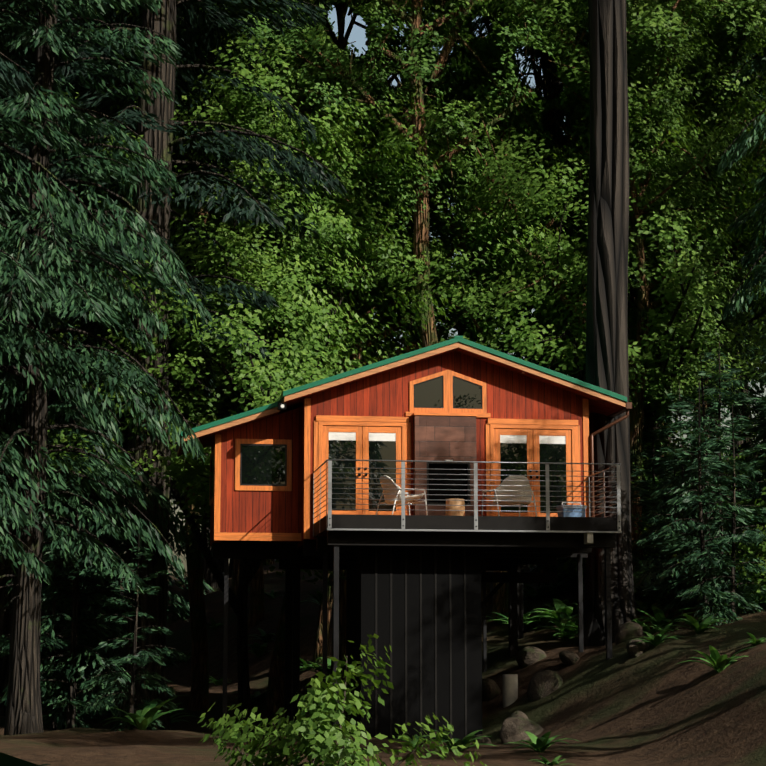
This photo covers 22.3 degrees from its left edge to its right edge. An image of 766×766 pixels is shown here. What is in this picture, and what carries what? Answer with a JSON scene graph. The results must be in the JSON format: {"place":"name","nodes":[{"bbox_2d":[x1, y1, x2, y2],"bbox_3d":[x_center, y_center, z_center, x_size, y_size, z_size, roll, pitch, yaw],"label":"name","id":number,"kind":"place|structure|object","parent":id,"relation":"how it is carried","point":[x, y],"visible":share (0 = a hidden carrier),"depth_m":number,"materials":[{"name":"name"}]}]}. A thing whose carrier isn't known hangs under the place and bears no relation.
{"place":"outdoors","nodes":[
{"label":"outdoors","id":0,"kind":"place"},
{"bbox_2d":[0,752,49,765],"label":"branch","id":1,"kind":"object","parent":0,"point":[7,760],"visible":1,"depth_m":2.29,"materials":[{"name":"brown"}]},
{"bbox_2d":[249,628,274,642],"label":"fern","id":2,"kind":"object","parent":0,"point":[265,637],"visible":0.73,"depth_m":57.86,"materials":[{"name":"green plant"}]},
{"bbox_2d":[0,456,765,765],"bbox_3d":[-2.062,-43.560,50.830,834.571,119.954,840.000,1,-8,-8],"label":"ground","id":3,"kind":"structure","parent":0,"point":[651,705],"depth_m":35.09,"materials":[{"name":"brown soil"}]},
{"bbox_2d":[0,52,36,102],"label":"conifer","id":4,"kind":"object","parent":3,"relation":"on","point":[7,70],"visible":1,"depth_m":34.97,"materials":[{"name":"green plant"}]},
{"bbox_2d":[0,520,109,729],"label":"sapling","id":5,"kind":"object","parent":3,"relation":"on","point":[54,700],"visible":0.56,"depth_m":42.61,"materials":[{"name":"green plant"}]},
{"bbox_2d":[40,649,76,712],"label":"conifer tree","id":6,"kind":"object","parent":3,"relation":"on","point":[65,689],"visible":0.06,"depth_m":47.62,"materials":[{"name":"green plant"}]},
{"bbox_2d":[0,0,124,584],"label":"conifer","id":7,"kind":"object","parent":3,"relation":"on","point":[37,286],"visible":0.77,"depth_m":39.16,"materials":[{"name":"green plant"}]},
{"bbox_2d":[40,483,101,706],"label":"sapling","id":8,"kind":"object","parent":3,"relation":"on","point":[43,656],"visible":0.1,"depth_m":48.85,"materials":[{"name":"green plant"}]},
{"bbox_2d":[0,360,146,729],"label":"conifer tree","id":9,"kind":"object","parent":3,"relation":"on","point":[98,637],"visible":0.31,"depth_m":42.35,"materials":[{"name":"green plant"}]},
{"bbox_2d":[41,518,117,696],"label":"sapling","id":10,"kind":"object","parent":3,"relation":"on","point":[89,585],"visible":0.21,"depth_m":50.61,"materials":[{"name":"green plant"}]},
{"bbox_2d":[0,0,171,715],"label":"conifer","id":11,"kind":"object","parent":3,"relation":"on","point":[5,618],"visible":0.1,"depth_m":47.02,"materials":[{"name":"green plant"}]},
{"bbox_2d":[65,572,123,720],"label":"sapling","id":12,"kind":"object","parent":3,"relation":"on","point":[109,714],"visible":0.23,"depth_m":46.43,"materials":[{"name":"green plant"}]},
{"bbox_2d":[21,0,181,692],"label":"conifer","id":13,"kind":"object","parent":3,"relation":"on","point":[96,498],"visible":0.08,"depth_m":52.12,"materials":[{"name":"green plant"}]},
{"bbox_2d":[0,0,212,734],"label":"conifer","id":14,"kind":"object","parent":3,"relation":"on","point":[23,710],"visible":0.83,"depth_m":39.85,"materials":[{"name":"green plant"}]},
{"bbox_2d":[27,7,216,674],"bbox_3d":[-8.471,-13.963,62.890,9.381,47.418,9.091,5,-10,-30],"label":"conifer","id":15,"kind":"object","parent":3,"relation":"on","point":[97,589],"depth_m":59.53,"materials":[{"name":"green plant"}]},
{"bbox_2d":[79,533,188,730],"bbox_3d":[-5.051,5.252,39.754,2.013,4.362,2.018,-4,-9,24],"label":"sapling","id":16,"kind":"object","parent":3,"relation":"on","point":[148,678],"visible":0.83,"depth_m":39.68,"materials":[{"name":"green plant"}]},
{"bbox_2d":[58,368,213,683],"bbox_3d":[-6.636,3.928,51.485,4.067,9.845,4.682,3,-9,-21],"label":"conifer tree","id":17,"kind":"object","parent":3,"relation":"on","point":[178,610],"visible":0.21,"depth_m":51.40,"materials":[{"name":"green plant"}]},
{"bbox_2d":[98,698,179,729],"bbox_3d":[-4.775,6.657,39.011,1.408,0.672,1.734,7,-11,-40],"label":"fern","id":18,"kind":"object","parent":3,"relation":"on","point":[144,718],"visible":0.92,"depth_m":38.91,"materials":[{"name":"green plant"}]},
{"bbox_2d":[48,1,237,593],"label":"conifer","id":19,"kind":"object","parent":3,"relation":"on","point":[224,408],"depth_m":53.47,"materials":[{"name":"green plant"}]},
{"bbox_2d":[0,0,348,729],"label":"conifer","id":20,"kind":"object","parent":3,"relation":"on","point":[154,124],"visible":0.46,"depth_m":44.45,"materials":[{"name":"green plant"}]},
{"bbox_2d":[176,361,226,594],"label":"conifer","id":21,"kind":"object","parent":3,"relation":"on","point":[209,578],"depth_m":74.84,"materials":[{"name":"green plant"}]},
{"bbox_2d":[12,0,451,711],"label":"broadleaf","id":22,"kind":"object","parent":3,"relation":"on","point":[192,406],"visible":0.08,"depth_m":48.75,"materials":[{"name":"green plant"}]},
{"bbox_2d":[77,7,398,628],"bbox_3d":[-5.495,-5.603,62.076,17.039,27.303,12.017,5,-10,-32],"label":"broadleaf","id":23,"kind":"object","parent":3,"relation":"on","point":[256,615],"visible":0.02,"depth_m":61.19,"materials":[{"name":"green plant"}]},
{"bbox_2d":[232,688,266,702],"bbox_3d":[-3.283,8.158,50.531,1.361,0.486,1.523,0,-8,1],"label":"boulder","id":24,"kind":"object","parent":3,"relation":"on","point":[257,697],"visible":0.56,"depth_m":50.44,"materials":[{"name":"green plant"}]},
{"bbox_2d":[46,38,454,716],"bbox_3d":[-3.778,-0.091,46.008,11.176,16.730,11.173,4,-9,-27],"label":"broadleaf","id":25,"kind":"object","parent":3,"relation":"on","point":[312,344],"visible":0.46,"depth_m":45.59,"materials":[{"name":"green plant"}]},
{"bbox_2d":[179,102,405,598],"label":"broadleaf","id":26,"kind":"object","parent":3,"relation":"on","point":[235,573],"depth_m":68.13,"materials":[{"name":"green plant"}]},
{"bbox_2d":[99,0,486,715],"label":"broadleaf","id":27,"kind":"object","parent":3,"relation":"on","point":[275,696],"visible":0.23,"depth_m":48.82,"materials":[{"name":"green plant"}]},
{"bbox_2d":[301,661,330,673],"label":"fern","id":28,"kind":"object","parent":3,"relation":"on","point":[320,669],"visible":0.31,"depth_m":50.34,"materials":[{"name":"green plant"}]},
{"bbox_2d":[262,6,395,565],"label":"broadleaf","id":29,"kind":"object","parent":3,"relation":"on","point":[267,562],"depth_m":92.16,"materials":[{"name":"green plant"}]},
{"bbox_2d":[198,633,486,765],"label":"shrub","id":30,"kind":"object","parent":3,"relation":"on","point":[319,735],"visible":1,"depth_m":17.14,"materials":[{"name":"green plant"}]},
{"bbox_2d":[170,1,584,665],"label":"broadleaf","id":31,"kind":"object","parent":3,"relation":"on","point":[320,615],"visible":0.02,"depth_m":52.17,"materials":[{"name":"green plant"}]},
{"bbox_2d":[93,0,700,684],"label":"broadleaf","id":32,"kind":"object","parent":3,"relation":"on","point":[387,260],"visible":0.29,"depth_m":49.15,"materials":[{"name":"green plant"}]},
{"bbox_2d":[212,514,621,740],"bbox_3d":[0.224,5.399,40.606,7.620,4.623,8.438,1,-8,-8],"label":"support structure","id":33,"kind":"object","parent":3,"relation":"on","point":[415,602],"visible":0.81,"depth_m":37.46,"materials":[{"name":"metal"}]},
{"bbox_2d":[376,475,426,514],"bbox_3d":[0.348,2.265,38.094,0.806,0.864,0.880,4,-9,-23],"label":"chair","id":34,"kind":"object","parent":33,"relation":"on","point":[391,487],"visible":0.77,"depth_m":37.86,"materials":[{"name":"wicker"}]},
{"bbox_2d":[176,336,631,547],"bbox_3d":[0.088,1.559,42.520,9.210,4.135,6.940,1,-8,-8],"label":"cabin","id":35,"kind":"object","parent":33,"relation":"on","point":[457,398],"visible":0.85,"depth_m":39.67,"materials":[{"name":"brown wood"}]},
{"bbox_2d":[445,498,464,515],"bbox_3d":[1.429,2.521,38.423,0.400,0.445,0.400,1,-8,-8],"label":"stump table","id":36,"kind":"object","parent":33,"relation":"on","point":[453,513],"visible":0.6,"depth_m":38.27,"materials":[{"name":"brown wood"}]},
{"bbox_2d":[313,459,621,536],"bbox_3d":[1.592,2.322,38.228,5.722,1.303,2.544,1,-8,-8],"label":"deck railing","id":37,"kind":"object","parent":33,"relation":"on","point":[476,490],"visible":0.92,"depth_m":37.06,"materials":[{"name":"metal"}]},
{"bbox_2d":[482,476,536,516],"bbox_3d":[2.485,2.277,38.179,0.880,0.864,0.806,4,-9,-23],"label":"chair","id":38,"kind":"object","parent":33,"relation":"on","point":[525,497],"visible":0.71,"depth_m":37.92,"materials":[{"name":"wicker"}]},
{"bbox_2d":[557,502,585,516],"bbox_3d":[3.793,2.616,39.056,0.540,0.440,0.350,2,-9,-16],"label":"cooler","id":39,"kind":"object","parent":33,"relation":"on","point":[581,512],"visible":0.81,"depth_m":38.92,"materials":[{"name":"blue plastic"}]},
{"bbox_2d":[176,0,663,347],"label":"broadleaf","id":40,"kind":"object","parent":3,"relation":"on","point":[417,66],"visible":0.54,"depth_m":48.72,"materials":[{"name":"green plant"}]},
{"bbox_2d":[417,730,494,751],"bbox_3d":[1.166,5.744,31.090,1.124,0.401,1.257,6,-10,-37],"label":"fern","id":41,"kind":"object","parent":3,"relation":"on","point":[465,740],"visible":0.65,"depth_m":31.00,"materials":[{"name":"green plant"}]},
{"bbox_2d":[332,1,583,604],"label":"broadleaf","id":42,"kind":"object","parent":3,"relation":"on","point":[462,87],"visible":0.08,"depth_m":53.78,"materials":[{"name":"green plant"}]},
{"bbox_2d":[472,734,491,744],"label":"bank rock","id":43,"kind":"object","parent":3,"relation":"on","point":[486,740],"visible":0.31,"depth_m":34.87,"materials":[{"name":"grey stone"}]},
{"bbox_2d":[482,678,500,700],"bbox_3d":[2.202,6.365,39.835,0.431,0.732,0.577,-29,39,-11],"label":"bank rock","id":44,"kind":"object","parent":3,"relation":"on","point":[491,690],"visible":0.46,"depth_m":39.59,"materials":[{"name":"brown stone"}]},
{"bbox_2d":[486,612,507,624],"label":"fern","id":45,"kind":"object","parent":3,"relation":"on","point":[500,622],"visible":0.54,"depth_m":49.34,"materials":[{"name":"green plant"}]},
{"bbox_2d":[290,0,719,620],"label":"broadleaf","id":46,"kind":"object","parent":3,"relation":"on","point":[458,302],"visible":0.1,"depth_m":50.39,"materials":[{"name":"green plant"}]},
{"bbox_2d":[500,717,542,743],"bbox_3d":[2.585,6.461,35.410,0.968,0.881,0.465,13,-49,-12],"label":"bank rock","id":47,"kind":"object","parent":3,"relation":"on","point":[513,729],"visible":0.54,"depth_m":35.26,"materials":[{"name":"grey stone"}]},
{"bbox_2d":[501,612,543,629],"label":"fern","id":48,"kind":"object","parent":3,"relation":"on","point":[528,626],"visible":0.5,"depth_m":46.31,"materials":[{"name":"green plant"}]},
{"bbox_2d":[516,646,546,667],"bbox_3d":[3.117,5.803,40.714,0.655,0.519,0.726,-4,-24,14],"label":"bank rock","id":49,"kind":"object","parent":3,"relation":"on","point":[527,656],"visible":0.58,"depth_m":40.45,"materials":[{"name":"grey stone"}]},
{"bbox_2d":[504,731,580,752],"bbox_3d":[2.448,5.589,30.208,1.089,0.347,0.974,6,-10,-34],"label":"fern","id":50,"kind":"object","parent":3,"relation":"on","point":[543,743],"visible":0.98,"depth_m":30.15,"materials":[{"name":"green plant"}]},
{"bbox_2d":[525,611,560,625],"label":"fern","id":51,"kind":"object","parent":3,"relation":"on","point":[544,621],"visible":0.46,"depth_m":46.08,"materials":[{"name":"green plant"}]},
{"bbox_2d":[527,669,562,701],"bbox_3d":[3.156,5.976,38.004,0.803,0.863,0.532,-32,-53,12],"label":"bank rock","id":52,"kind":"object","parent":3,"relation":"on","point":[544,683],"visible":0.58,"depth_m":37.80,"materials":[{"name":"grey stone"}]},
{"bbox_2d":[524,598,577,622],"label":"fern","id":53,"kind":"object","parent":3,"relation":"on","point":[560,607],"visible":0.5,"depth_m":45.87,"materials":[{"name":"green plant"}]},
{"bbox_2d":[529,755,573,764],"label":"fern","id":54,"kind":"object","parent":3,"relation":"on","point":[555,761],"visible":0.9,"depth_m":28.14,"materials":[{"name":"green plant"}]},
{"bbox_2d":[528,611,577,636],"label":"fern","id":55,"kind":"object","parent":3,"relation":"on","point":[564,617],"visible":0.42,"depth_m":43.60,"materials":[{"name":"green plant"}]},
{"bbox_2d":[541,600,577,615],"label":"fern","id":56,"kind":"object","parent":3,"relation":"on","point":[574,605],"visible":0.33,"depth_m":47.16,"materials":[{"name":"green plant"}]},
{"bbox_2d":[551,627,574,638],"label":"fern","id":57,"kind":"object","parent":3,"relation":"on","point":[565,635],"visible":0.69,"depth_m":43.29,"materials":[{"name":"green plant"}]},
{"bbox_2d":[559,649,578,665],"bbox_3d":[3.752,5.541,38.950,0.463,0.319,0.674,34,-2,31],"label":"bank rock","id":58,"kind":"object","parent":3,"relation":"on","point":[567,657],"visible":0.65,"depth_m":38.71,"materials":[{"name":"grey stone"}]},
{"bbox_2d":[435,2,717,395],"bbox_3d":[5.362,-15.753,61.852,9.101,44.187,9.799,1,-8,-5],"label":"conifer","id":59,"kind":"object","parent":3,"relation":"on","point":[552,78],"depth_m":60.54,"materials":[{"name":"green plant"}]},
{"bbox_2d":[407,0,765,580],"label":"broadleaf","id":60,"kind":"object","parent":3,"relation":"on","point":[675,22],"visible":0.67,"depth_m":48.59,"materials":[{"name":"green plant"}]},
{"bbox_2d":[472,0,700,585],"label":"broadleaf","id":61,"kind":"object","parent":3,"relation":"on","point":[543,82],"depth_m":57.28,"materials":[{"name":"green plant"}]},
{"bbox_2d":[577,0,637,645],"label":"trunk","id":62,"kind":"object","parent":3,"relation":"on","point":[607,301],"visible":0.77,"depth_m":41.72,"materials":[{"name":"brown plant"}]},
{"bbox_2d":[455,0,765,466],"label":"broadleaf","id":63,"kind":"object","parent":3,"relation":"on","point":[662,382],"visible":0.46,"depth_m":48.73,"materials":[{"name":"green plant"}]},
{"bbox_2d":[562,458,661,589],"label":"conifer tree","id":64,"kind":"object","parent":3,"relation":"on","point":[584,559],"visible":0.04,"depth_m":48.99,"materials":[{"name":"green plant"}]},
{"bbox_2d":[615,621,642,644],"bbox_3d":[4.871,5.005,38.403,0.589,0.620,0.340,13,28,-20],"label":"bank rock","id":65,"kind":"object","parent":3,"relation":"on","point":[628,630],"visible":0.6,"depth_m":38.23,"materials":[{"name":"grey stone"}]},
{"bbox_2d":[493,0,765,457],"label":"broadleaf","id":66,"kind":"object","parent":3,"relation":"on","point":[740,9],"visible":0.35,"depth_m":52.18,"materials":[{"name":"green plant"}]},
{"bbox_2d":[627,638,648,657],"bbox_3d":[4.825,5.031,36.639,0.392,0.455,0.505,-42,-51,17],"label":"bank rock","id":67,"kind":"object","parent":3,"relation":"on","point":[634,650],"visible":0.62,"depth_m":36.48,"materials":[{"name":"grey stone"}]},
{"bbox_2d":[531,27,763,446],"bbox_3d":[8.418,-14.515,67.239,8.310,40.345,8.946,4,-9,-28],"label":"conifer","id":68,"kind":"object","parent":3,"relation":"on","point":[666,422],"depth_m":64.33,"materials":[{"name":"green plant"}]},
{"bbox_2d":[630,450,669,612],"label":"sapling","id":69,"kind":"object","parent":3,"relation":"on","point":[642,484],"visible":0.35,"depth_m":47.22,"materials":[{"name":"green plant"}]},
{"bbox_2d":[633,558,668,602],"bbox_3d":[6.161,4.931,47.104,1.260,1.384,1.237,3,-9,-22],"label":"shrub","id":70,"kind":"object","parent":3,"relation":"on","point":[642,596],"visible":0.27,"depth_m":46.92,"materials":[{"name":"green plant"}]},
{"bbox_2d":[635,592,666,612],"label":"fern","id":71,"kind":"object","parent":3,"relation":"on","point":[645,606],"visible":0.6,"depth_m":45.31,"materials":[{"name":"green plant"}]},
{"bbox_2d":[633,619,669,634],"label":"fern","id":72,"kind":"object","parent":3,"relation":"on","point":[646,628],"visible":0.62,"depth_m":38.90,"materials":[{"name":"green plant"}]},
{"bbox_2d":[629,413,679,578],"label":"sapling","id":73,"kind":"object","parent":3,"relation":"on","point":[648,434],"visible":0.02,"depth_m":50.09,"materials":[{"name":"green plant"}]},
{"bbox_2d":[631,630,682,645],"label":"fern","id":74,"kind":"object","parent":3,"relation":"on","point":[657,639],"visible":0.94,"depth_m":36.35,"materials":[{"name":"green plant"}]},
{"bbox_2d":[642,466,673,552],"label":"conifer tree","id":75,"kind":"object","parent":3,"relation":"on","point":[647,477],"visible":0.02,"depth_m":51.21,"materials":[{"name":"green plant"}]},
{"bbox_2d":[641,386,686,576],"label":"sapling","id":76,"kind":"object","parent":3,"relation":"on","point":[648,419],"visible":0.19,"depth_m":49.77,"materials":[{"name":"green plant"}]},
{"bbox_2d":[649,623,680,632],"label":"fern","id":77,"kind":"object","parent":3,"relation":"on","point":[668,628],"visible":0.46,"depth_m":39.34,"materials":[{"name":"green plant"}]},
{"bbox_2d":[633,438,698,610],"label":"sapling","id":78,"kind":"object","parent":3,"relation":"on","point":[653,529],"visible":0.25,"depth_m":45.55,"materials":[{"name":"green plant"}]},
{"bbox_2d":[632,605,700,627],"bbox_3d":[5.933,4.967,41.090,1.761,0.484,1.553,6,-10,-33],"label":"fern","id":79,"kind":"object","parent":3,"relation":"on","point":[660,618],"visible":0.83,"depth_m":40.86,"materials":[{"name":"green plant"}]},
{"bbox_2d":[634,382,717,605],"bbox_3d":[7.050,2.737,45.442,2.314,5.601,2.664,-6,-10,34],"label":"sapling","id":80,"kind":"object","parent":3,"relation":"on","point":[655,510],"visible":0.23,"depth_m":45.50,"materials":[{"name":"green plant"}]},
{"bbox_2d":[588,2,765,455],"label":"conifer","id":81,"kind":"object","parent":3,"relation":"on","point":[736,409],"visible":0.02,"depth_m":56.49,"materials":[{"name":"green plant"}]},
{"bbox_2d":[655,454,731,513],"bbox_3d":[8.883,3.515,50.608,3.589,3.580,2.683,-1,-8,10],"label":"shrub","id":82,"kind":"object","parent":3,"relation":"on","point":[728,486],"depth_m":50.26,"materials":[{"name":"green plant"}]},
{"bbox_2d":[632,381,762,625],"bbox_3d":[6.478,2.631,39.358,2.482,5.378,2.488,2,-9,-15],"label":"conifer tree","id":83,"kind":"object","parent":3,"relation":"on","point":[708,599],"visible":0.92,"depth_m":39.23,"materials":[{"name":"green plant"}]},
{"bbox_2d":[665,614,732,633],"bbox_3d":[5.975,4.537,36.599,1.236,0.394,1.105,-7,-11,40],"label":"fern","id":84,"kind":"object","parent":3,"relation":"on","point":[698,627],"visible":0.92,"depth_m":36.52,"materials":[{"name":"green plant"}]},
{"bbox_2d":[643,356,765,617],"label":"conifer tree","id":85,"kind":"object","parent":3,"relation":"on","point":[680,579],"visible":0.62,"depth_m":41.81,"materials":[{"name":"green plant"}]},
{"bbox_2d":[652,448,758,583],"bbox_3d":[7.969,3.444,48.611,2.936,3.674,3.771,-6,-10,34],"label":"conifer tree","id":86,"kind":"object","parent":3,"relation":"on","point":[659,545],"depth_m":48.58,"materials":[{"name":"green plant"}]},
{"bbox_2d":[658,343,765,613],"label":"sapling","id":87,"kind":"object","parent":3,"relation":"on","point":[687,481],"visible":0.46,"depth_m":41.90,"materials":[{"name":"green plant"}]},
{"bbox_2d":[675,645,755,672],"bbox_3d":[5.634,4.613,32.448,1.174,0.455,0.953,6,-10,-34],"label":"fern","id":88,"kind":"object","parent":3,"relation":"on","point":[717,661],"visible":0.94,"depth_m":32.38,"materials":[{"name":"green plant"}]},
{"bbox_2d":[675,404,765,623],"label":"sapling","id":89,"kind":"object","parent":3,"relation":"on","point":[749,564],"visible":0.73,"depth_m":39.18,"materials":[{"name":"green plant"}]},
{"bbox_2d":[682,6,765,392],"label":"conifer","id":90,"kind":"object","parent":3,"relation":"on","point":[764,321],"depth_m":60.82,"materials":[{"name":"green plant"}]},
{"bbox_2d":[700,42,765,322],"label":"conifer","id":91,"kind":"object","parent":3,"relation":"on","point":[759,61],"visible":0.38,"depth_m":51.95,"materials":[{"name":"green plant"}]},
{"bbox_2d":[728,376,750,460],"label":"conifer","id":92,"kind":"object","parent":3,"relation":"on","point":[738,443],"depth_m":106.33,"materials":[{"name":"green plant"}]},
{"bbox_2d":[716,452,765,533],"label":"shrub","id":93,"kind":"object","parent":3,"relation":"on","point":[760,468],"visible":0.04,"depth_m":48.85,"materials":[{"name":"green plant"}]},
{"bbox_2d":[717,108,765,415],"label":"conifer","id":94,"kind":"object","parent":3,"relation":"on","point":[735,303],"visible":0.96,"depth_m":45.72,"materials":[{"name":"green plant"}]},
{"bbox_2d":[720,524,765,607],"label":"shrub","id":95,"kind":"object","parent":3,"relation":"on","point":[762,545],"visible":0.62,"depth_m":39.33,"materials":[{"name":"green plant"}]},
{"bbox_2d":[722,356,765,506],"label":"sapling","id":96,"kind":"object","parent":3,"relation":"on","point":[738,448],"visible":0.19,"depth_m":53.44,"materials":[{"name":"green plant"}]},
{"bbox_2d":[724,492,765,580],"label":"conifer tree","id":97,"kind":"object","parent":3,"relation":"on","point":[751,502],"visible":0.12,"depth_m":42.65,"materials":[{"name":"green plant"}]},
{"bbox_2d":[727,349,765,548],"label":"sapling","id":98,"kind":"object","parent":3,"relation":"on","point":[761,423],"visible":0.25,"depth_m":43.32,"materials":[{"name":"green plant"}]},
{"bbox_2d":[729,514,765,583],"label":"conifer tree","id":99,"kind":"object","parent":3,"relation":"on","point":[760,577],"visible":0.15,"depth_m":42.69,"materials":[{"name":"green plant"}]},
{"bbox_2d":[731,302,765,378],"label":"tree","id":100,"kind":"object","parent":3,"relation":"on","point":[760,351],"visible":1,"depth_m":27.60,"materials":[{"name":"green plant"}]},
{"bbox_2d":[737,410,765,489],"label":"conifer tree","id":101,"kind":"object","parent":3,"relation":"on","point":[743,445],"visible":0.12,"depth_m":49.66,"materials":[{"name":"green plant"}]},
{"bbox_2d":[737,487,765,551],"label":"conifer tree","id":102,"kind":"object","parent":3,"relation":"on","point":[759,504],"visible":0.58,"depth_m":41.24,"materials":[{"name":"green plant"}]},
{"bbox_2d":[740,263,765,530],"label":"conifer","id":103,"kind":"object","parent":3,"relation":"on","point":[759,436],"visible":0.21,"depth_m":44.67,"materials":[{"name":"green plant"}]},
{"bbox_2d":[740,632,765,644],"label":"fern","id":104,"kind":"object","parent":3,"relation":"on","point":[753,641],"visible":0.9,"depth_m":33.32,"materials":[{"name":"green plant"}]},
{"bbox_2d":[745,411,765,483],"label":"conifer tree","id":105,"kind":"object","parent":3,"relation":"on","point":[760,417],"visible":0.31,"depth_m":48.25,"materials":[{"name":"green plant"}]},
{"bbox_2d":[120,5,765,581],"label":"sky","id":106,"kind":"structure","parent":0,"point":[357,34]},
{"bbox_2d":[665,488,760,602],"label":"conifer tree","id":107,"kind":"object","parent":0,"point":[675,555],"visible":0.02,"depth_m":43.00,"materials":[{"name":"green plant"}]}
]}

